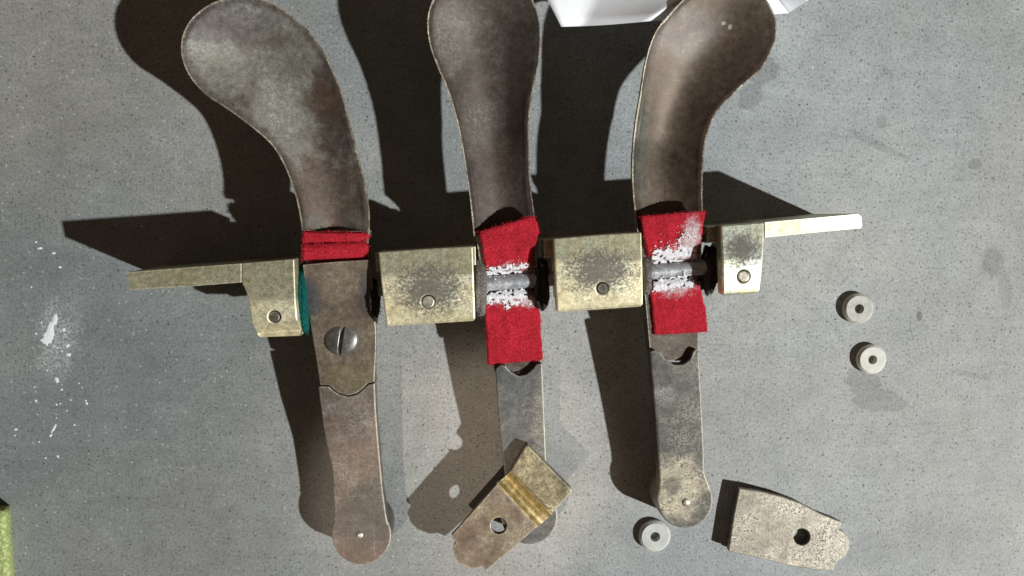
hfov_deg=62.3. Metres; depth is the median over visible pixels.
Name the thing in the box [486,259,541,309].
white powder
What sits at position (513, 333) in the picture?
felt strip
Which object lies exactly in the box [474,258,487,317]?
felt washer
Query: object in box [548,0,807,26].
paper sheet
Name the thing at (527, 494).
pivot cap
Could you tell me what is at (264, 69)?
pedal
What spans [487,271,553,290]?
axle pin
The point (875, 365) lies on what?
bushing
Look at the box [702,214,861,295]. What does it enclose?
bracket
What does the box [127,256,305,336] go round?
bracket
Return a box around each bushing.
[639,519,670,550]
[842,293,873,323]
[856,344,885,373]
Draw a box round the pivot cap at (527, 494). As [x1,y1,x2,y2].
[451,443,571,570]
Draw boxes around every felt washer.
[298,262,310,333]
[368,277,381,324]
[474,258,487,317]
[532,256,551,311]
[642,255,652,294]
[700,245,717,297]
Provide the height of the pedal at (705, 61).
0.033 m
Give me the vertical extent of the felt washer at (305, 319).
0.015 m
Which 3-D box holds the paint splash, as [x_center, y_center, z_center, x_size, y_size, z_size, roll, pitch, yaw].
[-0.046,-0.037,0.293,0.307,0.001,0.069,-27,96,-1]
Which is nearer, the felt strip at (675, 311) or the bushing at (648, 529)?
the felt strip at (675, 311)
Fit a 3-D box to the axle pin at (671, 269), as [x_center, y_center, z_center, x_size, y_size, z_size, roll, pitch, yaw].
[0.055,-0.006,0.278,0.028,0.005,0.007,0,95,-3]
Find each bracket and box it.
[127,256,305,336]
[375,244,475,325]
[536,231,642,311]
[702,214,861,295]
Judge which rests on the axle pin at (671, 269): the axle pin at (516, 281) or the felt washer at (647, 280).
the felt washer at (647, 280)
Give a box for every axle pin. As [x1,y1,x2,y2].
[378,282,382,295]
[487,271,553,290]
[642,260,706,279]
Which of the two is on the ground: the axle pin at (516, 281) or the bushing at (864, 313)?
the bushing at (864, 313)
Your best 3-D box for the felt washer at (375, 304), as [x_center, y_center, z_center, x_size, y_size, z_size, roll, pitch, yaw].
[-0.044,0.004,0.274,0.005,0.014,0.016,0,95,-3]
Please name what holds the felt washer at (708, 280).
on the axle pin at (671, 269)
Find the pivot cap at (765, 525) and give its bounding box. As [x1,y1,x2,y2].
[727,487,848,569]
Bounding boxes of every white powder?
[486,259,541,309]
[651,213,706,291]
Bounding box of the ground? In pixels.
[0,0,1023,575]
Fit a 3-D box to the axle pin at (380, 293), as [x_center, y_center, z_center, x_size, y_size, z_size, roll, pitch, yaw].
[-0.055,0.001,0.273,0.028,0.005,0.006,0,95,-3]
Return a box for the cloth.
[0,505,14,575]
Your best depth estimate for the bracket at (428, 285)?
0.26 m
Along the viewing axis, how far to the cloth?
0.29 m
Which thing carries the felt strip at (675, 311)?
on the pedal at (705, 61)
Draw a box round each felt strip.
[300,241,370,261]
[301,229,371,244]
[479,215,544,366]
[638,210,707,335]
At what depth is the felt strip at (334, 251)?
0.26 m
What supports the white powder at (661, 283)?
on the felt strip at (675, 311)
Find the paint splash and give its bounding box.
[14,44,812,458]
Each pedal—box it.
[181,0,394,564]
[427,0,557,543]
[631,0,776,527]
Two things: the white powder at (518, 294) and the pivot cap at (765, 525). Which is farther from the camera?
the pivot cap at (765, 525)
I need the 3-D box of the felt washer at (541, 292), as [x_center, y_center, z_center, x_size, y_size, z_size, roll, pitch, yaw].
[0.010,-0.002,0.277,0.007,0.012,0.019,0,95,-3]
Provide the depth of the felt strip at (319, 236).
0.26 m
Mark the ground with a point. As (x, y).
(192, 442)
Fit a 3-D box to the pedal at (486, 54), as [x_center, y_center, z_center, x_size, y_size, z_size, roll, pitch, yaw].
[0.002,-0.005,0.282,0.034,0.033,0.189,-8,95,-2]

